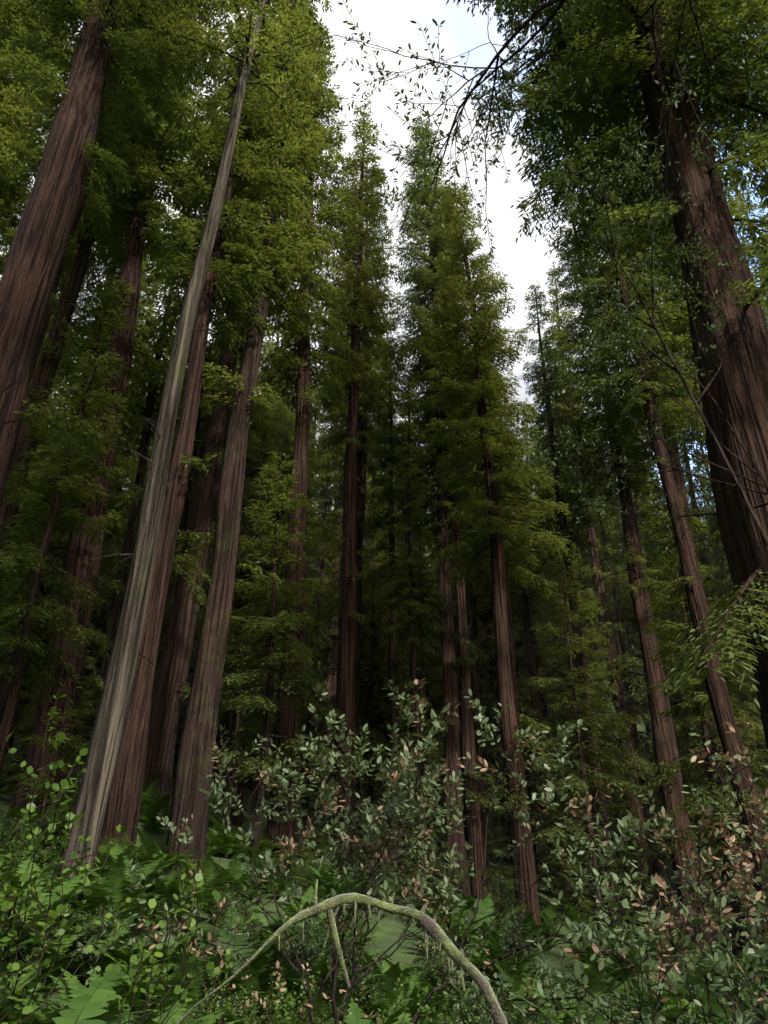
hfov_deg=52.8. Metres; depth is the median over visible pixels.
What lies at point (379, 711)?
conifer tree
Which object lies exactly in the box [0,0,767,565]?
sky
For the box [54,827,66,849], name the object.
fern
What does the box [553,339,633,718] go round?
redwood tree
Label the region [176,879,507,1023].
mossy fallen branch
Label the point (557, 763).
young conifer tree
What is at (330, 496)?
redwood tree
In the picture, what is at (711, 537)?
redwood tree
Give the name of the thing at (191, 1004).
fern
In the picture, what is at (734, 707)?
conifer tree
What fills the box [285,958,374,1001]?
fern
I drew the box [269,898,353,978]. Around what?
shrub
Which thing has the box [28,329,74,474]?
redwood tree
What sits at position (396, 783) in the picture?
tanoak bush
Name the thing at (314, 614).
conifer tree
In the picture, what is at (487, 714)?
conifer tree
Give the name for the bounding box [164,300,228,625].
redwood tree
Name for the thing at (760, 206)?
redwood tree
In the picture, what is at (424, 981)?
fern
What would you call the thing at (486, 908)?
fern
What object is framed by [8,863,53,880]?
shrub
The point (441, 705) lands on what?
young conifer tree
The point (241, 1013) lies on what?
shrub
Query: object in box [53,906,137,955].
fern
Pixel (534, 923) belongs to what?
fern
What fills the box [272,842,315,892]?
shrub
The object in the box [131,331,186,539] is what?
redwood tree
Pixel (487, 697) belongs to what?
conifer tree
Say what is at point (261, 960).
fern
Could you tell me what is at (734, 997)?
fern
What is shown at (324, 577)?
redwood tree
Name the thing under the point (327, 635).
conifer tree
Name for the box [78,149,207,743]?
redwood tree
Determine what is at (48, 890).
fern
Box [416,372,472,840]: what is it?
redwood tree
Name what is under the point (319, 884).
fern
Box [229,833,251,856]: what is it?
fern
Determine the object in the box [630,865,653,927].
young conifer tree
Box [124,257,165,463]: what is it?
redwood tree
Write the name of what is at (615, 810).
young conifer tree
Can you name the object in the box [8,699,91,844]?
young conifer tree
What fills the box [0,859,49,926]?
fern
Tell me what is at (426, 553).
redwood tree
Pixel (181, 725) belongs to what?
young conifer tree
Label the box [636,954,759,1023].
fern
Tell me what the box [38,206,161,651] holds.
redwood tree
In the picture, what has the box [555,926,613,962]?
fern
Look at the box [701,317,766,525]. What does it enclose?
redwood tree
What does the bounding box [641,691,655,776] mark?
young conifer tree
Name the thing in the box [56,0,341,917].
leaning fir tree
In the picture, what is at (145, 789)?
fern
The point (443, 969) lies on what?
shrub
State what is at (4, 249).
redwood tree
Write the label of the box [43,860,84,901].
fern
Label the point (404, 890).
fern
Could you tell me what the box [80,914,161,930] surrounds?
fern
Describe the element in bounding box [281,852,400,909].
fern
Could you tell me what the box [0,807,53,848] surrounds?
shrub
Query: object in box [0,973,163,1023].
fern
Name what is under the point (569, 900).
young conifer tree
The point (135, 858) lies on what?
fern
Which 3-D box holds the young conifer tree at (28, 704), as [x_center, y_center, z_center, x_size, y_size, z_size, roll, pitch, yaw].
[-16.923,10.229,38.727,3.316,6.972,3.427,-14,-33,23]
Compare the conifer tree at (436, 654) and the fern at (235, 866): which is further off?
the conifer tree at (436, 654)
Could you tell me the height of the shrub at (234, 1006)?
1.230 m
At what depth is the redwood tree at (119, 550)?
64.35 m
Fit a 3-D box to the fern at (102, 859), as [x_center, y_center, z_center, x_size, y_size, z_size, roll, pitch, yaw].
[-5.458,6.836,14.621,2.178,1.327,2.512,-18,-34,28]
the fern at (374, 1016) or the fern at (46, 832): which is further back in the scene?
the fern at (46, 832)
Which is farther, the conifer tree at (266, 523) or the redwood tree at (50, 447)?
the redwood tree at (50, 447)
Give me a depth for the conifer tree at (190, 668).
60.30 m
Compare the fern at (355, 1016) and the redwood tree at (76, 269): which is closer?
the fern at (355, 1016)
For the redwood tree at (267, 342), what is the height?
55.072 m
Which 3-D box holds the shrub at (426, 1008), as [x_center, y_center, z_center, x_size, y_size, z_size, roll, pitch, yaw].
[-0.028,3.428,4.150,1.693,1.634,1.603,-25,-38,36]
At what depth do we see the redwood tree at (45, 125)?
34.52 m
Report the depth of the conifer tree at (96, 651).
78.76 m
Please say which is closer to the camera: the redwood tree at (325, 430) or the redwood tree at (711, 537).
the redwood tree at (711, 537)
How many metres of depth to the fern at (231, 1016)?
6.78 m
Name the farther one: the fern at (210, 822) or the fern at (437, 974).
the fern at (210, 822)
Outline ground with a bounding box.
[0,556,767,1023]
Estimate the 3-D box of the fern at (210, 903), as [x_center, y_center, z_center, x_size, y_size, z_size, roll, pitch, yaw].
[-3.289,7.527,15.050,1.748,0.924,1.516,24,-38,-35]
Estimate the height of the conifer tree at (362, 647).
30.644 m
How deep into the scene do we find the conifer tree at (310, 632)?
103.02 m
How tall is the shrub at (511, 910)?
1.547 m
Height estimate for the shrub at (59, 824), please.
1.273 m
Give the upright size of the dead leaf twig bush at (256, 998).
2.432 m
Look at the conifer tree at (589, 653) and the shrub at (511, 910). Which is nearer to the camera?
the shrub at (511, 910)
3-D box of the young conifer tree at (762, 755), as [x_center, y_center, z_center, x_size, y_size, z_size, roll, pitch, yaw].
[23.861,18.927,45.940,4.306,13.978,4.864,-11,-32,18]
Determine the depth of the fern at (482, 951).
14.28 m
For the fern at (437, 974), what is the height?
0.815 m
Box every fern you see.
[0,772,20,795]
[0,858,97,959]
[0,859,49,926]
[0,885,73,953]
[0,928,130,984]
[0,936,175,1023]
[0,960,67,1006]
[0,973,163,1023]
[1,807,17,829]
[1,838,37,864]
[1,867,57,897]
[2,857,110,957]
[3,801,62,830]
[3,960,67,1021]
[5,826,62,850]
[13,848,61,876]
[13,862,109,902]
[24,959,82,1000]
[32,967,199,1023]
[39,801,70,843]
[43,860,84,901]
[47,840,162,882]
[52,912,161,985]
[52,961,229,1023]
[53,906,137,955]
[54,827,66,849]
[61,851,168,931]
[68,842,182,900]
[77,941,200,1006]
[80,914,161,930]
[83,925,204,977]
[87,966,249,1023]
[97,842,165,872]
[100,902,143,939]
[121,824,199,866]
[125,865,222,928]
[125,932,200,989]
[128,963,267,1023]
[131,916,213,964]
[133,848,199,877]
[137,945,259,1012]
[139,778,171,818]
[139,805,170,833]
[142,779,170,795]
[144,872,196,915]
[149,905,307,1014]
[175,851,241,900]
[191,1002,291,1023]
[198,881,270,924]
[198,929,264,960]
[206,830,239,854]
[207,812,222,829]
[207,814,265,857]
[211,849,261,886]
[211,863,286,912]
[219,958,301,1023]
[227,835,284,857]
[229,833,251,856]
[240,846,278,867]
[241,904,308,946]
[246,879,273,892]
[249,855,291,892]
[250,829,282,848]
[251,900,380,949]
[255,927,358,975]
[257,872,298,897]
[258,975,361,1023]
[264,953,306,979]
[267,943,362,1016]
[272,850,312,877]
[272,884,334,925]
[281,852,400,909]
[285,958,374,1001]
[295,978,391,1022]
[299,1002,362,1023]
[300,918,369,970]
[301,974,390,1021]
[302,868,359,900]
[306,842,337,865]
[307,907,391,938]
[307,921,396,974]
[308,912,358,927]
[321,991,449,1023]
[323,955,389,1001]
[324,864,379,892]
[338,871,397,908]
[343,997,370,1023]
[348,947,431,995]
[349,962,437,1021]
[367,1012,382,1023]
[370,955,522,1023]
[380,991,413,1023]
[383,953,445,992]
[384,993,424,1023]
[388,878,439,902]
[400,942,471,975]
[402,890,431,910]
[402,895,472,925]
[403,921,466,957]
[406,955,468,987]
[407,972,483,1019]
[436,900,471,911]
[441,915,487,951]
[447,893,534,953]
[453,920,510,955]
[455,890,479,909]
[457,934,547,989]
[458,949,489,984]
[458,966,591,1023]
[467,938,547,974]
[481,968,567,1013]
[483,953,565,997]
[501,905,554,948]
[505,987,561,1023]
[513,908,563,950]
[516,1004,569,1023]
[522,978,621,1023]
[540,903,566,931]
[541,971,643,1019]
[542,925,565,950]
[544,960,646,1020]
[549,903,595,929]
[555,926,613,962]
[558,949,633,982]
[599,926,637,953]
[600,938,666,985]
[617,1007,634,1022]
[618,977,701,1023]
[630,969,722,1001]
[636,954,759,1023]
[645,927,683,961]
[672,979,758,1017]
[686,986,763,1015]
[689,950,749,977]
[693,955,767,985]
[725,951,761,970]
[738,975,764,1007]
[743,961,767,989]
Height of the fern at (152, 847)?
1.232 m
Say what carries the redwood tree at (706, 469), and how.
on the ground
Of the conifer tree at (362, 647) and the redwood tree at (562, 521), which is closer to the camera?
the redwood tree at (562, 521)
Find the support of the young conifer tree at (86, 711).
on the ground
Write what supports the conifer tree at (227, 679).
on the ground
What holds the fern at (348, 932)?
on the ground
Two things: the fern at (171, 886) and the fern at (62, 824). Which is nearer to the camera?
the fern at (171, 886)
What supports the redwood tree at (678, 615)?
on the ground
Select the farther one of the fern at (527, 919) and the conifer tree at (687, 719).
the conifer tree at (687, 719)
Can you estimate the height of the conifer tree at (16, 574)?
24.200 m
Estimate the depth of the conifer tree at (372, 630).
53.78 m
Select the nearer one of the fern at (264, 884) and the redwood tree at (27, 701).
the fern at (264, 884)
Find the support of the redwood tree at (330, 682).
on the ground
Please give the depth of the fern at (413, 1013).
8.70 m
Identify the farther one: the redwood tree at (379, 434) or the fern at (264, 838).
the redwood tree at (379, 434)
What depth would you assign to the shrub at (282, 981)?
10.21 m
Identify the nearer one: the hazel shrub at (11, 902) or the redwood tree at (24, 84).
the hazel shrub at (11, 902)
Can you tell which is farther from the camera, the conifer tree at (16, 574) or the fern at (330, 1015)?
the conifer tree at (16, 574)
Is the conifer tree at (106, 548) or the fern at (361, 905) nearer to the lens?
the fern at (361, 905)
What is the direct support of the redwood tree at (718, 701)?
on the ground
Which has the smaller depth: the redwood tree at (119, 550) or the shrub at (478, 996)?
the shrub at (478, 996)
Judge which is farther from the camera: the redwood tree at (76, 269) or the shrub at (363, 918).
the redwood tree at (76, 269)
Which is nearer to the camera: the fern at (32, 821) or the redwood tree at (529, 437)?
the fern at (32, 821)
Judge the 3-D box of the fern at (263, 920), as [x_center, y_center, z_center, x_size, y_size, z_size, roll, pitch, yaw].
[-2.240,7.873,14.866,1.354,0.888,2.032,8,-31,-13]
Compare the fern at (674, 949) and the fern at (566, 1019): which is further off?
the fern at (674, 949)
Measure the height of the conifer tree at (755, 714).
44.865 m
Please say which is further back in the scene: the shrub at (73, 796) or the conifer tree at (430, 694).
the conifer tree at (430, 694)
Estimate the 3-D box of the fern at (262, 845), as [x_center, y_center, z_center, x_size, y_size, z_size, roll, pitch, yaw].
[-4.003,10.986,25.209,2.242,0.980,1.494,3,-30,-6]
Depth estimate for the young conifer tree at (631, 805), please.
43.40 m
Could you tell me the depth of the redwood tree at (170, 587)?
52.89 m
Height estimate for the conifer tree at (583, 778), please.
17.000 m
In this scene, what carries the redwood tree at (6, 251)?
on the ground
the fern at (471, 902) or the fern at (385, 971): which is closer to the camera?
the fern at (385, 971)
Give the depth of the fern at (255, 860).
22.71 m
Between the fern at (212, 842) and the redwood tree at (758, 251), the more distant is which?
the redwood tree at (758, 251)
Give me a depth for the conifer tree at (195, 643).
52.67 m
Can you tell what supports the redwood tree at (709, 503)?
on the ground
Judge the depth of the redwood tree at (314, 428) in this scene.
69.07 m
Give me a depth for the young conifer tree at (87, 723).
55.49 m
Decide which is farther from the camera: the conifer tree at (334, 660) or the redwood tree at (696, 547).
the redwood tree at (696, 547)
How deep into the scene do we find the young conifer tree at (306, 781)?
50.86 m
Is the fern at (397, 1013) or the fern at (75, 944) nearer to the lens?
the fern at (397, 1013)
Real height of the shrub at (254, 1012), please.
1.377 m
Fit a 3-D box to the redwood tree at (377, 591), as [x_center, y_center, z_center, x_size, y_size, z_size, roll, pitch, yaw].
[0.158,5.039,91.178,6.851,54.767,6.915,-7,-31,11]
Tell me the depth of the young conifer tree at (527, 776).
54.12 m
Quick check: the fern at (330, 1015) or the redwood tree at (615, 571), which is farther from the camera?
the redwood tree at (615, 571)
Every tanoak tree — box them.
[282,0,767,286]
[505,108,767,557]
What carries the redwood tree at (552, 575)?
on the ground
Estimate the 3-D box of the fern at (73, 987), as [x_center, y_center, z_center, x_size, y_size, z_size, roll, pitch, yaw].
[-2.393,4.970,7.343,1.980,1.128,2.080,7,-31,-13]
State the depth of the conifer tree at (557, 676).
86.01 m
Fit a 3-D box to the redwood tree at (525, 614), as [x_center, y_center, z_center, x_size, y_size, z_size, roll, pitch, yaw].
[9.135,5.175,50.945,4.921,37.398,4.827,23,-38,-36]
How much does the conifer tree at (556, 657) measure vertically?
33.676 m
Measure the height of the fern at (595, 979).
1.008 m
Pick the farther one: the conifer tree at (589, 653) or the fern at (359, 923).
the conifer tree at (589, 653)
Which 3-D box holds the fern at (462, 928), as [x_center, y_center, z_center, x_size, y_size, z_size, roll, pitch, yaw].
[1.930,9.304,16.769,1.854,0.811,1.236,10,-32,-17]
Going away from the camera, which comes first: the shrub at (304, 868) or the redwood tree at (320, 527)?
the shrub at (304, 868)
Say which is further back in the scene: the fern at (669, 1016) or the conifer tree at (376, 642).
the conifer tree at (376, 642)
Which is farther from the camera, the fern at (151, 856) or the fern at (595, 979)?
the fern at (151, 856)
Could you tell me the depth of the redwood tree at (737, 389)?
19.01 m
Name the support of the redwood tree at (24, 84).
on the ground
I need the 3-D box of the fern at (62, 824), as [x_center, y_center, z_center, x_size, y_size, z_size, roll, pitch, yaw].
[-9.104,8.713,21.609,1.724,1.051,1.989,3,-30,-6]
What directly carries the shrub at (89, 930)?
on the ground
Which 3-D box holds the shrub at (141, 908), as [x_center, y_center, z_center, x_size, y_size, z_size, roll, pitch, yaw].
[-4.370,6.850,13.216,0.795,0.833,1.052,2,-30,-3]
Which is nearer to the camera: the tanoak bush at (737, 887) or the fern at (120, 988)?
the tanoak bush at (737, 887)
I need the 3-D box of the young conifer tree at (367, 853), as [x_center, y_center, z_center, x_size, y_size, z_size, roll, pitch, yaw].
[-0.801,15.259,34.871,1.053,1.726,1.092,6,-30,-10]
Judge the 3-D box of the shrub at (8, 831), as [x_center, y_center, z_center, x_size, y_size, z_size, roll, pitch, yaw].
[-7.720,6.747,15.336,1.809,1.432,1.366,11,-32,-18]
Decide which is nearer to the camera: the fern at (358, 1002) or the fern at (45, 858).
the fern at (358, 1002)
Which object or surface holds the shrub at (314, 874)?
on the ground
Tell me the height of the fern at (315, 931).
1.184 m
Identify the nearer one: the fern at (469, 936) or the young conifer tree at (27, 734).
the fern at (469, 936)
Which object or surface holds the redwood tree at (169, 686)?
on the ground
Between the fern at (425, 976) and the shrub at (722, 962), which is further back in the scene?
the fern at (425, 976)
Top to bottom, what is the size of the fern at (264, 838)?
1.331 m
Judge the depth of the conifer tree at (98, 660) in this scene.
60.39 m
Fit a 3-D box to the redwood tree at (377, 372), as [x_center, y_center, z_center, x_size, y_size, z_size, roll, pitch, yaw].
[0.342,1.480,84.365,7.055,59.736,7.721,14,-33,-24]
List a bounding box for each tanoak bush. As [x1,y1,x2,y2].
[41,676,678,1023]
[563,705,767,1023]
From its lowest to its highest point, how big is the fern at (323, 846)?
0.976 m
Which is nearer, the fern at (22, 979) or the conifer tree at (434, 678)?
the fern at (22, 979)
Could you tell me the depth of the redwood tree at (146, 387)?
100.13 m
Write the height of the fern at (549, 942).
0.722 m
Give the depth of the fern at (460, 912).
17.48 m
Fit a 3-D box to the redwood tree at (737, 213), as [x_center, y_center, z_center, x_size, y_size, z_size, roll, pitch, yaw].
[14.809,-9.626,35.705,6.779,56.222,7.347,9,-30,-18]
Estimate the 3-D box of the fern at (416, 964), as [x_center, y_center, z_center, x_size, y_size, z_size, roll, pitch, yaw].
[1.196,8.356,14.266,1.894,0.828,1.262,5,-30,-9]
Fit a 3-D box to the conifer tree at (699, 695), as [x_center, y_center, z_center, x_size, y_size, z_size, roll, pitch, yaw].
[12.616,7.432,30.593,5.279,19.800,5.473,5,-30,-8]
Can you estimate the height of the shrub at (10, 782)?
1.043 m
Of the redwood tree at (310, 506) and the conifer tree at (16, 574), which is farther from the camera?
the redwood tree at (310, 506)
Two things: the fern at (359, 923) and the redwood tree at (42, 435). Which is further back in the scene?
the redwood tree at (42, 435)
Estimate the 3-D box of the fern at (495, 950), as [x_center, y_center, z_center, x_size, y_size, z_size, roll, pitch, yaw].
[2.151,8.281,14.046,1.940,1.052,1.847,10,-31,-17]
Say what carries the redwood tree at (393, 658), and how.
on the ground
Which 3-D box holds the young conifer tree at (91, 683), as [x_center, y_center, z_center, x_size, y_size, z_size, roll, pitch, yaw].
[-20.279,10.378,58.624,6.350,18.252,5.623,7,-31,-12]
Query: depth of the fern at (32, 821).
20.32 m
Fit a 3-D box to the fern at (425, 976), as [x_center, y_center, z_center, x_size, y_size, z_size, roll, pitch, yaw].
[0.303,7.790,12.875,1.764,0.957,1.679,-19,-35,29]
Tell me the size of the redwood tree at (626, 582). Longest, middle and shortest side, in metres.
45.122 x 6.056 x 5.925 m
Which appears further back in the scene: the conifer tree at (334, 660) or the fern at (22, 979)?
the conifer tree at (334, 660)
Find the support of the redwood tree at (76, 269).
on the ground
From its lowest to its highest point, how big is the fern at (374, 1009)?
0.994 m
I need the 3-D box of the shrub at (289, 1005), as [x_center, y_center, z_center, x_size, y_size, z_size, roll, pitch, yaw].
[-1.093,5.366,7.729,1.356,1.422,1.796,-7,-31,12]
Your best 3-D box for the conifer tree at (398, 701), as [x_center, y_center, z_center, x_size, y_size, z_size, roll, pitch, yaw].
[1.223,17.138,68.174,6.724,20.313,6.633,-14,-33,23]
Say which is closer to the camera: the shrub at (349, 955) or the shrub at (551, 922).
the shrub at (349, 955)
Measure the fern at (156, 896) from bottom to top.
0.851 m
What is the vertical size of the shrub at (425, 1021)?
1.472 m
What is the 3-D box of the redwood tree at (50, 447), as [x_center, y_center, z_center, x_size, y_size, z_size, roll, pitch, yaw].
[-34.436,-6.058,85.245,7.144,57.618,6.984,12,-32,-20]
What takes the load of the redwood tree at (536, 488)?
on the ground
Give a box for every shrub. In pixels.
[0,694,236,1023]
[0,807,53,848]
[0,817,40,864]
[0,826,62,870]
[1,772,17,791]
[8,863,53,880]
[32,805,71,849]
[47,779,80,821]
[64,897,124,979]
[99,832,128,855]
[100,834,145,858]
[101,833,142,872]
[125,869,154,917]
[129,890,148,935]
[146,979,267,1023]
[153,961,292,1023]
[158,872,215,934]
[164,854,203,885]
[195,887,261,941]
[201,904,259,946]
[203,966,341,1023]
[209,807,217,829]
[252,1003,320,1023]
[262,960,295,1019]
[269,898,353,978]
[272,840,310,876]
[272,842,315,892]
[284,918,386,1012]
[287,853,329,892]
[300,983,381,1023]
[305,855,344,880]
[350,910,383,952]
[368,833,392,853]
[374,977,405,1000]
[377,973,471,1023]
[408,918,488,994]
[412,906,467,961]
[417,936,610,1023]
[424,997,552,1023]
[470,905,550,972]
[479,895,538,953]
[480,884,513,910]
[484,873,514,900]
[493,884,514,909]
[521,1006,580,1023]
[532,862,767,1023]
[540,912,564,933]
[552,974,646,1023]
[588,904,604,915]
[594,911,621,929]
[609,969,648,1019]
[618,999,763,1023]
[621,985,649,1022]
[642,904,673,931]
[657,910,682,933]
[670,922,697,945]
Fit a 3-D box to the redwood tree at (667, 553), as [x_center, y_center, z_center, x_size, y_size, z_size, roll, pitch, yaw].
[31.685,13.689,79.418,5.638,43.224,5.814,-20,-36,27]
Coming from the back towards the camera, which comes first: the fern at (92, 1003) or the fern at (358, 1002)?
the fern at (358, 1002)
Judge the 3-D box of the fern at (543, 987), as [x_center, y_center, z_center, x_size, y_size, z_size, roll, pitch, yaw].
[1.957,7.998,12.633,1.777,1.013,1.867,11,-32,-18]
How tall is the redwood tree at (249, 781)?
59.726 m
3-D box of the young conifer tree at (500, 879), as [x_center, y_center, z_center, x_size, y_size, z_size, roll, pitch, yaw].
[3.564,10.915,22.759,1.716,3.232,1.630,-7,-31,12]
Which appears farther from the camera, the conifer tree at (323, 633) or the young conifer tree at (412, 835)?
the conifer tree at (323, 633)
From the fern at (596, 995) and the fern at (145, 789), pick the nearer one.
the fern at (596, 995)
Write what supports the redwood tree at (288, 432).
on the ground
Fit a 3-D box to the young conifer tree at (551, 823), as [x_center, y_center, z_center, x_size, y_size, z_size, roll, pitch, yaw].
[9.512,16.030,38.070,4.524,8.524,4.298,-8,-31,13]
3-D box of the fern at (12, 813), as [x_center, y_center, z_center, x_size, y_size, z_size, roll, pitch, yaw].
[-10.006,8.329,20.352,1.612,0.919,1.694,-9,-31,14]
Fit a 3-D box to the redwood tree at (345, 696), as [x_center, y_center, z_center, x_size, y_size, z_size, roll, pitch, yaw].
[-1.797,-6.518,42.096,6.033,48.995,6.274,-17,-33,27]
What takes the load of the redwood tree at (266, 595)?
on the ground
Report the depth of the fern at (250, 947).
11.63 m
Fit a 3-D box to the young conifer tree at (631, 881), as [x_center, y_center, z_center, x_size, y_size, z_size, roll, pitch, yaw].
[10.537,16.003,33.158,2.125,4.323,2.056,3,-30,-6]
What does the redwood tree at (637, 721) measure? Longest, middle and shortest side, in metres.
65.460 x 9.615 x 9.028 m
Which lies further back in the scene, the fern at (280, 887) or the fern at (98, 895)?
the fern at (280, 887)
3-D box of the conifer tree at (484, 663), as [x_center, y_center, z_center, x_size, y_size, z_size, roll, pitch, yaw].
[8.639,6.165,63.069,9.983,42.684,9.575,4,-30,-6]
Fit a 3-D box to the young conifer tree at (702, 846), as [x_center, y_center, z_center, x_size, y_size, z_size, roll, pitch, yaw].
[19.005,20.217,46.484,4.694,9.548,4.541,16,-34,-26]
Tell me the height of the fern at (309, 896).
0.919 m
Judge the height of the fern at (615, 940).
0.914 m
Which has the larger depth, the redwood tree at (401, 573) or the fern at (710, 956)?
the redwood tree at (401, 573)
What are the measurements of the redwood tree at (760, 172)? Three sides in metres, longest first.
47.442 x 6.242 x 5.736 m
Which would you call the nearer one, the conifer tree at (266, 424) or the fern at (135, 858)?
the fern at (135, 858)
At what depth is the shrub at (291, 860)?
23.79 m
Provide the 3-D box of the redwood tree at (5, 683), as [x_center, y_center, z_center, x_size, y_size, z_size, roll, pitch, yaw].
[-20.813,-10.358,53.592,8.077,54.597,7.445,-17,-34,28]
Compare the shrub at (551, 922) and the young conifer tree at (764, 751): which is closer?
the shrub at (551, 922)
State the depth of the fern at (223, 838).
24.93 m
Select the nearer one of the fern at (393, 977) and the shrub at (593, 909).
the fern at (393, 977)
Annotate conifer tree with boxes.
[0,282,131,775]
[0,401,107,722]
[0,406,129,666]
[0,411,68,677]
[0,477,46,661]
[0,527,46,679]
[0,660,68,794]
[1,272,145,783]
[3,426,49,578]
[4,679,37,762]
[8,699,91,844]
[32,433,137,727]
[68,643,103,782]
[73,543,134,758]
[73,572,116,762]
[85,376,159,737]
[94,516,168,688]
[153,484,212,778]
[154,549,210,683]
[154,572,173,676]
[163,513,213,668]
[172,612,230,779]
[177,594,255,791]
[180,512,245,720]
[187,525,270,791]
[191,373,291,824]
[215,452,352,863]
[248,441,322,685]
[258,602,282,729]
[266,668,333,826]
[280,586,321,683]
[297,821,326,877]
[302,522,386,758]
[303,532,360,717]
[306,564,327,700]
[306,836,327,892]
[314,606,367,722]
[317,455,418,807]
[319,575,331,687]
[323,528,428,840]
[333,531,411,806]
[355,736,389,855]
[358,530,384,790]
[360,835,375,867]
[370,507,478,860]
[371,606,426,776]
[401,709,445,854]
[401,814,439,875]
[403,568,442,799]
[408,531,483,743]
[409,581,441,763]
[424,851,451,912]
[425,563,503,828]
[430,663,444,806]
[433,448,564,859]
[437,437,557,863]
[469,606,491,804]
[476,824,536,923]
[479,544,578,872]
[484,486,572,864]
[485,753,501,847]
[494,601,575,794]
[518,556,570,743]
[519,553,655,932]
[528,485,634,833]
[530,751,625,920]
[537,679,585,857]
[541,643,672,914]
[543,607,578,809]
[552,837,594,920]
[556,642,626,833]
[566,407,697,911]
[577,741,650,909]
[609,520,646,707]
[612,834,657,931]
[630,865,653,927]
[634,484,767,958]
[635,465,767,840]
[639,667,716,863]
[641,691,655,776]
[644,524,763,871]
[664,776,725,919]
[666,616,722,890]
[676,580,759,789]
[701,477,767,765]
[734,618,767,777]
[745,744,766,794]
[751,715,767,814]
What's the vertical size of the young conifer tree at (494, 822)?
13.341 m
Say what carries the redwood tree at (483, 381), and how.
on the ground
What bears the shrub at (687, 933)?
on the ground
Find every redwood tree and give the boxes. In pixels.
[0,0,55,249]
[0,0,72,226]
[0,0,209,604]
[0,0,225,506]
[0,22,165,577]
[0,38,68,275]
[0,157,157,761]
[0,228,16,278]
[0,274,84,600]
[1,142,28,252]
[2,0,228,820]
[3,234,75,383]
[15,391,96,738]
[26,373,60,483]
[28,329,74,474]
[33,283,115,546]
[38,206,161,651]
[70,398,145,755]
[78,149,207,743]
[97,0,292,867]
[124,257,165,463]
[125,289,179,542]
[130,408,180,594]
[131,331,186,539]
[143,0,320,813]
[164,0,342,879]
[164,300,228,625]
[184,305,269,734]
[184,330,216,716]
[205,304,283,827]
[218,337,275,733]
[223,342,283,674]
[242,311,294,789]
[243,315,320,815]
[246,20,371,868]
[246,364,294,757]
[259,335,325,761]
[300,437,341,805]
[301,351,329,701]
[302,459,320,762]
[307,334,368,797]
[307,470,334,671]
[308,188,406,836]
[308,233,384,816]
[309,100,409,870]
[312,431,330,659]
[316,413,338,589]
[359,324,427,866]
[363,382,403,786]
[365,336,403,581]
[366,321,411,803]
[374,366,449,881]
[375,115,514,896]
[375,437,419,731]
[392,203,506,899]
[412,464,437,695]
[415,488,434,693]
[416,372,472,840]
[419,180,574,927]
[437,532,470,689]
[445,0,767,751]
[448,430,492,871]
[466,295,542,831]
[469,610,500,835]
[483,375,565,902]
[505,417,581,858]
[519,280,622,922]
[519,397,537,523]
[526,366,591,693]
[527,433,573,743]
[535,268,661,909]
[542,482,568,804]
[545,347,634,867]
[547,188,717,949]
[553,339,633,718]
[560,118,767,930]
[571,385,640,723]
[580,322,718,891]
[588,123,766,958]
[592,543,623,670]
[602,530,650,737]
[607,362,691,780]
[610,36,767,418]
[611,474,678,656]
[615,150,733,591]
[627,451,715,871]
[649,471,683,655]
[661,410,756,746]
[683,475,741,709]
[689,428,755,700]
[694,471,767,786]
[699,451,736,628]
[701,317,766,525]
[724,174,767,324]
[745,119,767,198]
[754,179,767,235]
[755,240,767,315]
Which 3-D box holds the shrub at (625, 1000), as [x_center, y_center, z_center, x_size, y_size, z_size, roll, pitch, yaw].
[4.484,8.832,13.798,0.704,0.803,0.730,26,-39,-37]
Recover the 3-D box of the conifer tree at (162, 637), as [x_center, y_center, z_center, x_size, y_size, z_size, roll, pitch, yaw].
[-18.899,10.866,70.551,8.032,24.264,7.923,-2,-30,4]
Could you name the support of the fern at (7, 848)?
on the ground
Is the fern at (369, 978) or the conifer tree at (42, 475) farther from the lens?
the conifer tree at (42, 475)
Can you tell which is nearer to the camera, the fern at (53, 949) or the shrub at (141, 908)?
the fern at (53, 949)
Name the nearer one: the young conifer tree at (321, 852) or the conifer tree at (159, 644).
the young conifer tree at (321, 852)
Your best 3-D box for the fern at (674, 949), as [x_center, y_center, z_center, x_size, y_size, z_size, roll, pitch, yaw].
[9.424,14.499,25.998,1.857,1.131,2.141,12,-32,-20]
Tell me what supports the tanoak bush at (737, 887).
on the ground
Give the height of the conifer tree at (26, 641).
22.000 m
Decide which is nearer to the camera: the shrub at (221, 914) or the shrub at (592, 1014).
the shrub at (592, 1014)
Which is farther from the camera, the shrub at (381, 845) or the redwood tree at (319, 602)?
the redwood tree at (319, 602)
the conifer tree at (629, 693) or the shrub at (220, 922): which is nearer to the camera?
the shrub at (220, 922)
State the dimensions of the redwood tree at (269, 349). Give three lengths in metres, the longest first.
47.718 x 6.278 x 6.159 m
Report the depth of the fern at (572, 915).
25.89 m
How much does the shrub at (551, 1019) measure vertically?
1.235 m
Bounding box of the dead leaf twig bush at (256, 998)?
[138,856,380,1023]
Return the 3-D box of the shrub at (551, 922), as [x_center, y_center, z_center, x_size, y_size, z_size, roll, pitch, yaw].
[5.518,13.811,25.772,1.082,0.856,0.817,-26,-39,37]
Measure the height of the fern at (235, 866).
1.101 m
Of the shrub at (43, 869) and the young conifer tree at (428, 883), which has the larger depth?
the young conifer tree at (428, 883)
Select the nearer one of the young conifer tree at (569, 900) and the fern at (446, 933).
the fern at (446, 933)
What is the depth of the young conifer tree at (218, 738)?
53.55 m
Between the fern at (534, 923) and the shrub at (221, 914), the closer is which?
the shrub at (221, 914)
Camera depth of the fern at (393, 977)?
10.46 m
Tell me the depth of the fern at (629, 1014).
11.36 m

